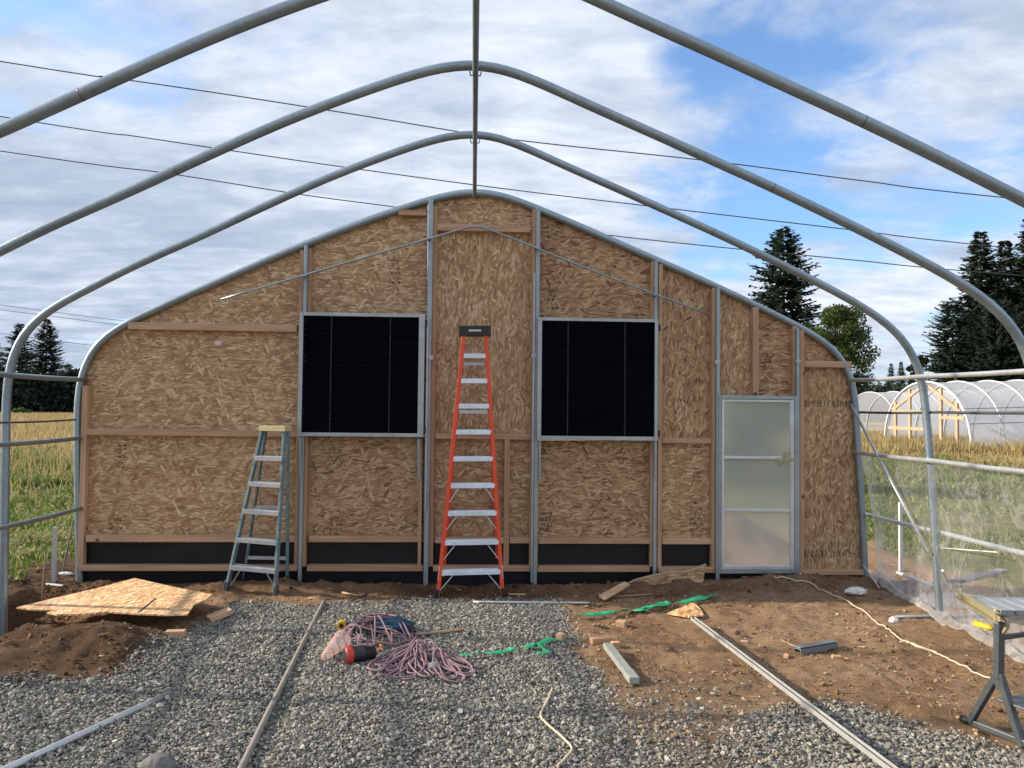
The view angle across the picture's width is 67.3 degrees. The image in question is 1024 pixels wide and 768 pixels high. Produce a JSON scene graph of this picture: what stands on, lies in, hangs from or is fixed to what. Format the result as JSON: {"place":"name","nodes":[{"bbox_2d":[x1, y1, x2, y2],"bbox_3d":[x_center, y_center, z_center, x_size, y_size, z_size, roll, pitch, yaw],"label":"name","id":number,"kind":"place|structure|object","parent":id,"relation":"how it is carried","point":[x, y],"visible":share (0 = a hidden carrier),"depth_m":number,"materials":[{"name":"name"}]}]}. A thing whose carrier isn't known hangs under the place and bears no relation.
{"place":"outdoors","nodes":[
{"label":"outdoors","id":0,"kind":"place"},
{"bbox_2d":[0,411,73,517],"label":"dry grass","id":1,"kind":"structure","parent":0,"point":[37,431],"depth_m":30.52,"materials":[{"name":"yellow plant"}]},
{"bbox_2d":[0,443,74,586],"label":"grass","id":2,"kind":"structure","parent":0,"point":[48,506],"depth_m":11.75,"materials":[{"name":"green plant"}]},
{"bbox_2d":[2,333,92,345],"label":"power line","id":3,"kind":"object","parent":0,"point":[47,339],"visible":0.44,"depth_m":68.16,"materials":[{"name":"metal"}]},
{"bbox_2d":[4,310,117,324],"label":"power line","id":4,"kind":"object","parent":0,"point":[67,318],"visible":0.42,"depth_m":73.20,"materials":[{"name":"metal"}]},
{"bbox_2d":[3,305,121,320],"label":"power line","id":5,"kind":"object","parent":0,"point":[64,313],"visible":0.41,"depth_m":73.20,"materials":[{"name":"metal"}]},
{"bbox_2d":[0,61,1002,197],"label":"power line","id":6,"kind":"object","parent":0,"point":[515,139],"visible":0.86,"depth_m":22.27,"materials":[{"name":"metal"}]},
{"bbox_2d":[0,437,1023,767],"bbox_3d":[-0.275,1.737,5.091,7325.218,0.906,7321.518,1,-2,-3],"label":"ground","id":7,"kind":"structure","parent":0,"point":[78,639],"depth_m":5.23,"materials":[{"name":"grey gravel"}]},
{"bbox_2d":[11,407,31,412],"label":"bush","id":8,"kind":"object","parent":7,"relation":"on","point":[19,410],"visible":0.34,"depth_m":92.51,"materials":[{"name":"green plant"}]},
{"bbox_2d":[0,323,44,406],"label":"conifer tree","id":9,"kind":"object","parent":7,"relation":"on","point":[20,360],"visible":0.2,"depth_m":106.34,"materials":[{"name":"green plant"}]},
{"bbox_2d":[0,368,79,412],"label":"hedge","id":10,"kind":"object","parent":7,"relation":"on","point":[55,395],"visible":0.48,"depth_m":99.44,"materials":[{"name":"green plant"}]},
{"bbox_2d":[12,319,69,411],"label":"conifer tree","id":11,"kind":"object","parent":7,"relation":"on","point":[45,348],"visible":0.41,"depth_m":102.68,"materials":[{"name":"green plant"}]},
{"bbox_2d":[10,476,71,552],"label":"clover flowers","id":12,"kind":"object","parent":7,"relation":"on","point":[14,493],"visible":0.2,"depth_m":10.63,"materials":[{"name":"plant"}]},
{"bbox_2d":[40,552,45,617],"bbox_3d":[-4.053,1.815,6.642,0.016,0.702,0.119,1,-2,-18],"label":"stake","id":13,"kind":"object","parent":7,"relation":"on","point":[43,580],"visible":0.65,"depth_m":6.66,"materials":[{"name":"brown wood"}]},
{"bbox_2d":[51,527,57,582],"bbox_3d":[-4.179,1.658,7.021,0.032,0.704,0.032,1,-2,-3],"label":"stake","id":14,"kind":"object","parent":7,"relation":"on","point":[54,554],"visible":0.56,"depth_m":7.01,"materials":[{"name":"metal"}]},
{"bbox_2d":[45,583,63,585],"bbox_3d":[-4.050,1.776,6.809,0.234,0.025,0.021,0,-2,27],"label":"pipe scrap","id":15,"kind":"object","parent":7,"relation":"on","point":[54,584],"visible":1,"depth_m":6.79,"materials":[{"name":"white plastic"}]},
{"bbox_2d":[59,572,73,574],"bbox_3d":[-4.249,1.799,7.314,0.154,0.028,0.064,1,-2,-3],"label":"plastic scrap","id":16,"kind":"object","parent":7,"relation":"on","point":[65,573],"visible":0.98,"depth_m":7.29,"materials":[{"name":"white plastic"}]},
{"bbox_2d":[62,518,74,571],"bbox_3d":[-4.239,1.563,7.338,0.193,0.574,0.018,0,-2,31],"label":"stake","id":17,"kind":"object","parent":7,"relation":"on","point":[71,529],"visible":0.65,"depth_m":7.33,"materials":[{"name":"grey wood"}]},
{"bbox_2d":[16,578,211,615],"bbox_3d":[-2.853,1.659,5.901,1.272,0.013,1.082,0,-2,21],"label":"strand board sheet","id":18,"kind":"object","parent":7,"relation":"on","point":[134,596],"visible":1,"depth_m":5.84,"materials":[{"name":"brown wood"}]},
{"bbox_2d":[139,752,176,767],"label":"stone","id":19,"kind":"object","parent":7,"relation":"on","point":[160,760],"visible":1,"depth_m":3.43,"materials":[{"name":"grey stone"}]},
{"bbox_2d":[165,629,186,636],"bbox_3d":[-2.364,1.750,5.406,0.130,0.038,0.060,1,-2,-7],"label":"lumber offcut","id":20,"kind":"object","parent":7,"relation":"on","point":[179,632],"visible":0.78,"depth_m":5.38,"materials":[{"name":"beige wood"}]},
{"bbox_2d":[206,607,232,621],"bbox_3d":[-2.245,1.772,5.903,0.178,0.079,0.090,2,-2,-41],"label":"lumber offcut","id":21,"kind":"object","parent":7,"relation":"on","point":[220,614],"visible":0.98,"depth_m":5.88,"materials":[{"name":"brown wood"}]},
{"bbox_2d":[223,425,291,594],"bbox_3d":[-2.227,1.097,6.882,0.577,1.460,0.446,0,-2,7],"label":"step ladder","id":22,"kind":"object","parent":7,"relation":"on","point":[256,509],"visible":0.91,"depth_m":6.69,"materials":[{"name":"grey metal"}]},
{"bbox_2d":[308,597,330,598],"bbox_3d":[-1.633,1.819,6.526,0.196,0.024,0.014,1,-2,-11],"label":"wood stick","id":23,"kind":"object","parent":7,"relation":"on","point":[319,597],"visible":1,"depth_m":6.53,"materials":[{"name":"beige wood"}]},
{"bbox_2d":[342,591,357,596],"bbox_3d":[-1.397,1.811,6.631,0.176,0.022,0.016,0,-2,30],"label":"wood stick","id":24,"kind":"object","parent":7,"relation":"on","point":[347,593],"visible":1,"depth_m":6.62,"materials":[{"name":"beige wood"}]},
{"bbox_2d":[351,593,367,601],"bbox_3d":[-1.297,1.812,6.531,0.016,0.027,0.211,0,-2,26],"label":"wood stick","id":25,"kind":"object","parent":7,"relation":"on","point":[361,596],"visible":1,"depth_m":6.52,"materials":[{"name":"brown wood"}]},
{"bbox_2d":[0,568,930,680],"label":"soil clods","id":26,"kind":"object","parent":7,"relation":"on","point":[79,667],"visible":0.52,"depth_m":6.68,"materials":[{"name":"brown soil"}]},
{"bbox_2d":[77,196,863,585],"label":"end wall","id":27,"kind":"structure","parent":7,"relation":"on","point":[639,434],"depth_m":7.19,"materials":[{"name":"wood"}]},
{"bbox_2d":[721,399,794,569],"bbox_3d":[2.305,0.941,7.214,0.693,1.587,0.070,1,-2,-3],"label":"door","id":28,"kind":"structure","parent":27,"relation":"in","point":[757,436],"depth_m":7.22,"materials":[{"name":"plastic"}]},
{"bbox_2d":[434,326,506,597],"bbox_3d":[-0.364,0.679,7.005,0.635,2.392,0.624,1,-2,-3],"label":"step ladder","id":29,"kind":"object","parent":7,"relation":"on","point":[474,331],"visible":0.97,"depth_m":6.77,"materials":[{"name":"orange plastic"}]},
{"bbox_2d":[6,584,1007,755],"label":"wood chips","id":30,"kind":"object","parent":7,"relation":"on","point":[717,654],"visible":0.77,"depth_m":5.19,"materials":[{"name":"beige wood"}]},
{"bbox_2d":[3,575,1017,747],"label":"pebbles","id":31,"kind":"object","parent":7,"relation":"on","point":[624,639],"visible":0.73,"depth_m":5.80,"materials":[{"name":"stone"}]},
{"bbox_2d":[0,0,1023,636],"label":"greenhouse frame","id":32,"kind":"object","parent":7,"relation":"on","point":[474,66],"visible":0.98,"depth_m":5.71,"materials":[{"name":"metal"}]},
{"bbox_2d":[862,564,879,587],"bbox_3d":[3.298,1.762,7.069,0.009,0.136,0.418,0,-2,6],"label":"twine","id":33,"kind":"object","parent":32,"relation":"attached to","point":[870,575],"visible":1,"depth_m":7.07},
{"bbox_2d":[861,455,1023,662],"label":"plastic sheet","id":34,"kind":"object","parent":32,"relation":"hanging from","point":[971,629],"visible":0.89,"depth_m":6.16,"materials":[{"name":"clear plastic"}]},
{"bbox_2d":[941,547,997,552],"bbox_3d":[3.307,1.206,5.589,0.009,0.142,0.918,0,-2,8],"label":"twine","id":35,"kind":"object","parent":32,"relation":"attached to","point":[969,550],"visible":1,"depth_m":5.54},
{"bbox_2d":[509,593,525,595],"bbox_3d":[0.048,1.842,6.731,0.153,0.022,0.017,0,-2,8],"label":"wood stick","id":36,"kind":"object","parent":7,"relation":"on","point":[517,594],"visible":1,"depth_m":6.73,"materials":[{"name":"brown wood"}]},
{"bbox_2d":[30,571,1023,767],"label":"soil clods","id":37,"kind":"object","parent":7,"relation":"on","point":[737,632],"visible":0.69,"depth_m":5.17,"materials":[{"name":"brown soil"}]},
{"bbox_2d":[38,574,1022,745],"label":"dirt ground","id":38,"kind":"structure","parent":7,"relation":"on","point":[842,692],"depth_m":5.03,"materials":[{"name":"brown soil"}]},
{"bbox_2d":[589,635,611,644],"bbox_3d":[0.616,1.778,5.340,0.150,0.042,0.060,1,-2,-17],"label":"lumber offcut","id":39,"kind":"object","parent":7,"relation":"on","point":[595,640],"visible":0.91,"depth_m":5.32,"materials":[{"name":"beige wood"}]},
{"bbox_2d":[599,581,629,599],"bbox_3d":[0.854,1.784,6.635,0.136,0.090,0.439,-1,-2,37],"label":"board offcut","id":40,"kind":"object","parent":7,"relation":"on","point":[609,593],"visible":1,"depth_m":6.64,"materials":[{"name":"brown wood"}]},
{"bbox_2d":[611,641,619,647],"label":"lumber offcut","id":41,"kind":"object","parent":7,"relation":"on","point":[616,644],"visible":0.76,"depth_m":5.21,"materials":[{"name":"beige wood"}]},
{"bbox_2d":[603,643,638,683],"bbox_3d":[0.681,1.754,4.853,0.062,0.057,0.624,1,-2,-8],"label":"steel channel","id":42,"kind":"object","parent":7,"relation":"on","point":[630,675],"visible":1,"depth_m":4.77,"materials":[{"name":"grey metal"}]},
{"bbox_2d":[616,619,626,627],"bbox_3d":[0.819,1.796,5.764,0.070,0.045,0.065,0,-2,22],"label":"lumber offcut","id":43,"kind":"object","parent":7,"relation":"on","point":[621,623],"visible":1,"depth_m":5.74,"materials":[{"name":"beige wood"}]},
{"bbox_2d":[613,593,651,596],"bbox_3d":[1.056,1.848,6.723,0.372,0.019,0.012,1,-2,-19],"label":"wood stick","id":44,"kind":"object","parent":7,"relation":"on","point":[632,595],"visible":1,"depth_m":6.72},
{"bbox_2d":[574,593,717,615],"bbox_3d":[1.125,1.815,6.293,1.442,0.078,0.134,1,-2,-26],"label":"green strap","id":45,"kind":"object","parent":7,"relation":"on","point":[689,600],"visible":1,"depth_m":6.31,"materials":[{"name":"green plastic"}]},
{"bbox_2d":[627,564,705,584],"bbox_3d":[1.396,1.766,7.052,0.777,0.234,0.021,1,-2,-3],"label":"board offcut","id":46,"kind":"object","parent":7,"relation":"on","point":[696,574],"visible":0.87,"depth_m":7.05,"materials":[{"name":"brown wood"}]},
{"bbox_2d":[667,602,704,617],"bbox_3d":[1.463,1.833,6.205,0.389,0.036,0.259,2,-2,-42],"label":"board offcut","id":47,"kind":"object","parent":7,"relation":"on","point":[692,609],"visible":1,"depth_m":6.16,"materials":[{"name":"beige wood"}]},
{"bbox_2d":[726,399,770,399],"bbox_3d":[5.200,1.226,15.996,2.425,2.346,2.136,-1,-2,41],"label":"bush","id":48,"kind":"object","parent":7,"relation":"on","point":[750,399],"visible":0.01,"depth_m":15.83,"materials":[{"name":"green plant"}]},
{"bbox_2d":[690,617,897,767],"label":"steel rail","id":49,"kind":"object","parent":7,"relation":"on","point":[864,748],"visible":1,"depth_m":4.13,"materials":[{"name":"metal"}]},
{"bbox_2d":[732,225,860,399],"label":"conifer tree","id":50,"kind":"object","parent":7,"relation":"on","point":[784,287],"visible":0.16,"depth_m":93.04,"materials":[{"name":"green plant"}]},
{"bbox_2d":[794,639,837,654],"bbox_3d":[2.100,1.814,5.308,0.400,0.065,0.056,2,-2,-31],"label":"steel channel","id":51,"kind":"object","parent":7,"relation":"on","point":[813,647],"visible":1,"depth_m":5.28,"materials":[{"name":"metal"}]},
{"bbox_2d":[831,655,841,658],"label":"lumber offcut","id":52,"kind":"object","parent":7,"relation":"on","point":[836,656],"visible":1,"depth_m":5.06,"materials":[{"name":"beige wood"}]},
{"bbox_2d":[803,303,880,394],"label":"broadleaf tree","id":53,"kind":"object","parent":7,"relation":"on","point":[834,319],"visible":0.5,"depth_m":78.36,"materials":[{"name":"green plant"}]},
{"bbox_2d":[844,586,866,594],"bbox_3d":[2.956,1.777,6.634,0.213,0.057,0.109,1,-2,-3],"label":"white rag","id":54,"kind":"object","parent":7,"relation":"on","point":[856,590],"visible":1,"depth_m":6.60,"materials":[{"name":"white fabric"}]},
{"bbox_2d":[860,377,887,391],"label":"woods","id":55,"kind":"object","parent":7,"relation":"on","point":[878,384],"depth_m":327.02,"materials":[{"name":"green plant"}]},
{"bbox_2d":[858,391,898,431],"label":"poly tunnel","id":56,"kind":"structure","parent":7,"relation":"on","point":[876,401],"depth_m":49.48,"materials":[{"name":"white plastic"}]},
{"bbox_2d":[773,576,989,678],"bbox_3d":[2.793,1.782,5.786,0.326,0.146,2.496,1,-2,-12],"label":"cream cord","id":57,"kind":"object","parent":7,"relation":"on","point":[887,628],"visible":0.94,"depth_m":5.75,"materials":[{"name":"beige fabric"}]},
{"bbox_2d":[857,384,907,393],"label":"hedge","id":58,"kind":"object","parent":7,"relation":"on","point":[887,388],"visible":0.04,"depth_m":122.81,"materials":[{"name":"green plant"}]},
{"bbox_2d":[884,363,896,385],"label":"conifer tree","id":59,"kind":"object","parent":7,"relation":"on","point":[891,372],"visible":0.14,"depth_m":215.55,"materials":[{"name":"green plant"}]},
{"bbox_2d":[888,616,898,622],"bbox_3d":[2.973,1.832,5.988,0.080,0.043,0.065,1,-2,-3],"label":"plastic scrap","id":60,"kind":"object","parent":7,"relation":"on","point":[892,619],"visible":1,"depth_m":5.97,"materials":[{"name":"white plastic"}]},
{"bbox_2d":[898,502,902,571],"bbox_3d":[3.939,1.595,7.795,0.032,0.788,0.032,1,-2,-3],"label":"stake","id":61,"kind":"object","parent":7,"relation":"on","point":[900,539],"visible":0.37,"depth_m":7.79,"materials":[{"name":"white plastic"}]},
{"bbox_2d":[895,362,906,385],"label":"conifer tree","id":62,"kind":"object","parent":7,"relation":"on","point":[901,372],"visible":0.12,"depth_m":220.79,"materials":[{"name":"green plant"}]},
{"bbox_2d":[906,355,928,384],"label":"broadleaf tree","id":63,"kind":"object","parent":7,"relation":"on","point":[908,368],"visible":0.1,"depth_m":98.82,"materials":[{"name":"green plant"}]},
{"bbox_2d":[900,641,937,652],"bbox_3d":[2.825,1.817,5.315,0.071,0.023,0.276,2,-2,-29],"label":"cream cord","id":64,"kind":"object","parent":7,"relation":"on","point":[916,645],"visible":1,"depth_m":5.38,"materials":[{"name":"beige fabric"}]},
{"bbox_2d":[896,571,949,591],"bbox_3d":[3.768,1.816,7.074,0.032,0.041,0.739,1,-2,-6],"label":"pipe","id":65,"kind":"object","parent":7,"relation":"on","point":[918,580],"visible":0.89,"depth_m":7.10,"materials":[{"name":"white plastic"}]},
{"bbox_2d":[894,613,984,618],"bbox_3d":[3.402,1.835,6.086,0.785,0.033,0.026,1,-2,-5],"label":"steel tube","id":66,"kind":"object","parent":7,"relation":"on","point":[936,616],"visible":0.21,"depth_m":6.07,"materials":[{"name":"grey metal"}]},
{"bbox_2d":[903,299,994,387],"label":"conifer tree","id":67,"kind":"object","parent":7,"relation":"on","point":[950,310],"visible":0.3,"depth_m":86.27,"materials":[{"name":"green plant"}]},
{"bbox_2d":[915,592,984,607],"bbox_3d":[3.699,1.804,6.470,0.697,0.098,0.302,1,-2,-3],"label":"plastic bundle","id":68,"kind":"object","parent":7,"relation":"on","point":[948,597],"visible":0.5,"depth_m":6.38,"materials":[{"name":"plastic"}]},
{"bbox_2d":[941,569,958,603],"bbox_3d":[3.481,1.619,6.092,0.022,0.448,0.932,-1,-2,37],"label":"stake","id":69,"kind":"object","parent":7,"relation":"on","point":[947,580],"visible":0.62,"depth_m":5.94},
{"bbox_2d":[884,379,1023,448],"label":"poly tunnel","id":70,"kind":"structure","parent":7,"relation":"on","point":[991,395],"depth_m":30.94,"materials":[{"name":"white plastic"}]},
{"bbox_2d":[942,568,1007,587],"bbox_3d":[4.221,1.768,7.032,1.181,0.043,0.090,2,-2,-35],"label":"plank","id":71,"kind":"object","parent":7,"relation":"on","point":[975,577],"visible":0.76,"depth_m":6.99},
{"bbox_2d":[931,296,1023,382],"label":"conifer tree","id":72,"kind":"object","parent":7,"relation":"on","point":[986,356],"visible":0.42,"depth_m":82.08,"materials":[{"name":"green plant"}]},
{"bbox_2d":[935,231,1021,380],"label":"conifer tree","id":73,"kind":"object","parent":7,"relation":"on","point":[985,263],"visible":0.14,"depth_m":90.66,"materials":[{"name":"green plant"}]},
{"bbox_2d":[953,588,1023,747],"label":"work stand","id":74,"kind":"object","parent":7,"relation":"on","point":[995,610],"visible":1,"depth_m":3.89,"materials":[{"name":"grey metal"}]},
{"bbox_2d":[1001,615,1023,624],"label":"plastic bundle","id":75,"kind":"object","parent":74,"relation":"on","point":[1019,620],"visible":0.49,"depth_m":3.91,"materials":[{"name":"plastic"}]},
{"bbox_2d":[983,240,1023,333],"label":"conifer tree","id":76,"kind":"object","parent":7,"relation":"on","point":[1001,253],"visible":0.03,"depth_m":95.24,"materials":[{"name":"green plant"}]},
{"bbox_2d":[990,219,1023,376],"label":"conifer tree","id":77,"kind":"object","parent":7,"relation":"on","point":[1015,290],"visible":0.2,"depth_m":89.77,"materials":[{"name":"green plant"}]},
{"bbox_2d":[0,594,1023,767],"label":"gravel","id":78,"kind":"structure","parent":0,"point":[479,612],"depth_m":4.16,"materials":[{"name":"grey gravel"}]},
{"bbox_2d":[0,690,172,767],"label":"steel tube","id":79,"kind":"object","parent":78,"relation":"on","point":[24,760],"visible":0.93,"depth_m":3.77,"materials":[{"name":"metal"}]},
{"bbox_2d":[237,600,325,767],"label":"steel tube","id":80,"kind":"object","parent":78,"relation":"on","point":[244,761],"visible":0.99,"depth_m":4.33,"materials":[{"name":"grey galvanised steel"}]},
{"bbox_2d":[321,630,351,660],"bbox_3d":[-1.176,1.709,5.048,0.127,0.137,0.252,0,-2,25],"label":"plastic bag","id":81,"kind":"object","parent":78,"relation":"on","point":[339,641],"visible":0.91,"depth_m":5.03,"materials":[{"name":"plastic"}]},
{"bbox_2d":[337,620,349,629],"bbox_3d":[-1.223,1.747,5.576,0.088,0.066,0.048,1,-2,-3],"label":"tape measure","id":82,"kind":"object","parent":78,"relation":"on","point":[342,624],"visible":0.84,"depth_m":5.56,"materials":[{"name":"yellow plastic"}]},
{"bbox_2d":[342,644,381,663],"bbox_3d":[-0.955,1.729,4.945,0.255,0.115,0.114,1,-2,-26],"label":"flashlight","id":83,"kind":"object","parent":78,"relation":"on","point":[354,654],"visible":1,"depth_m":4.90,"materials":[{"name":"black plastic"}]},
{"bbox_2d":[343,613,418,645],"bbox_3d":[-0.931,1.712,5.459,0.548,0.146,0.597,1,-2,-3],"label":"rope pile","id":84,"kind":"object","parent":78,"relation":"on","point":[365,620],"visible":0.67,"depth_m":5.35,"materials":[{"name":"fabric"}]},
{"bbox_2d":[370,616,415,630],"bbox_3d":[-0.860,1.700,5.486,0.346,0.090,0.165,1,-2,-3],"label":"blue cloth","id":85,"kind":"object","parent":84,"relation":"on","point":[392,622],"visible":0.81,"depth_m":5.45,"materials":[{"name":"blue fabric"}]},
{"bbox_2d":[366,638,450,679],"bbox_3d":[-0.621,1.724,4.818,0.495,0.104,0.496,2,-2,-42],"label":"rope pile","id":86,"kind":"object","parent":78,"relation":"on","point":[409,650],"visible":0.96,"depth_m":4.84,"materials":[{"name":"pink fabric"}]},
{"bbox_2d":[428,661,439,669],"bbox_3d":[-0.483,1.750,4.783,0.087,0.046,0.072,1,-2,-3],"label":"stone","id":87,"kind":"object","parent":86,"relation":"on","point":[434,663],"visible":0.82,"depth_m":4.76,"materials":[{"name":"grey stone"}]},
{"bbox_2d":[415,627,467,635],"bbox_3d":[-0.504,1.778,5.520,0.391,0.028,0.044,1,-2,-22],"label":"wood stick","id":88,"kind":"object","parent":78,"relation":"on","point":[441,631],"visible":0.99,"depth_m":5.50,"materials":[{"name":"brown wood"}]},
{"bbox_2d":[419,643,475,682],"bbox_3d":[-0.380,1.730,4.811,0.278,0.106,0.500,2,-2,-27],"label":"pink rope tail","id":89,"kind":"object","parent":78,"relation":"on","point":[447,661],"visible":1,"depth_m":4.82},
{"bbox_2d":[460,638,564,656],"bbox_3d":[0.066,1.763,5.075,0.788,0.034,0.267,2,-2,-29],"label":"green strap","id":90,"kind":"object","parent":78,"relation":"on","point":[540,644],"visible":1,"depth_m":5.11,"materials":[{"name":"green fabric"}]},
{"bbox_2d":[473,601,589,603],"bbox_3d":[0.164,1.831,6.443,0.977,0.027,0.032,1,-2,0],"label":"steel tube","id":91,"kind":"object","parent":78,"relation":"on","point":[532,602],"visible":1,"depth_m":6.43,"materials":[{"name":"metal"}]},
{"bbox_2d":[540,688,572,767],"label":"frayed rope","id":92,"kind":"object","parent":78,"relation":"on","point":[561,736],"visible":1,"depth_m":3.86,"materials":[{"name":"beige fabric"}]},
{"bbox_2d":[556,632,564,639],"bbox_3d":[0.344,1.786,5.436,0.050,0.050,0.045,-1,-2,37],"label":"lumber offcut","id":93,"kind":"object","parent":78,"relation":"on","point":[560,635],"visible":0.85,"depth_m":5.42,"materials":[{"name":"beige wood"}]},
{"bbox_2d":[0,116,1023,249],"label":"power line","id":94,"kind":"object","parent":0,"point":[516,190],"visible":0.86,"depth_m":23.21,"materials":[{"name":"metal"}]},
{"bbox_2d":[0,151,1023,275],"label":"power line","id":95,"kind":"object","parent":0,"point":[394,206],"visible":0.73,"depth_m":24.01,"materials":[{"name":"metal"}]},
{"bbox_2d":[0,0,1023,385],"label":"sky","id":96,"kind":"structure","parent":0,"point":[948,75],"materials":[{"name":"blue"}]},
{"bbox_2d":[861,428,1023,485],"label":"dry grass","id":97,"kind":"structure","parent":0,"point":[895,445],"depth_m":28.47,"materials":[{"name":"yellow plant"}]},
{"bbox_2d":[862,449,1023,574],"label":"grass","id":98,"kind":"structure","parent":0,"point":[902,473],"depth_m":15.58,"materials":[{"name":"plant"}]}
]}

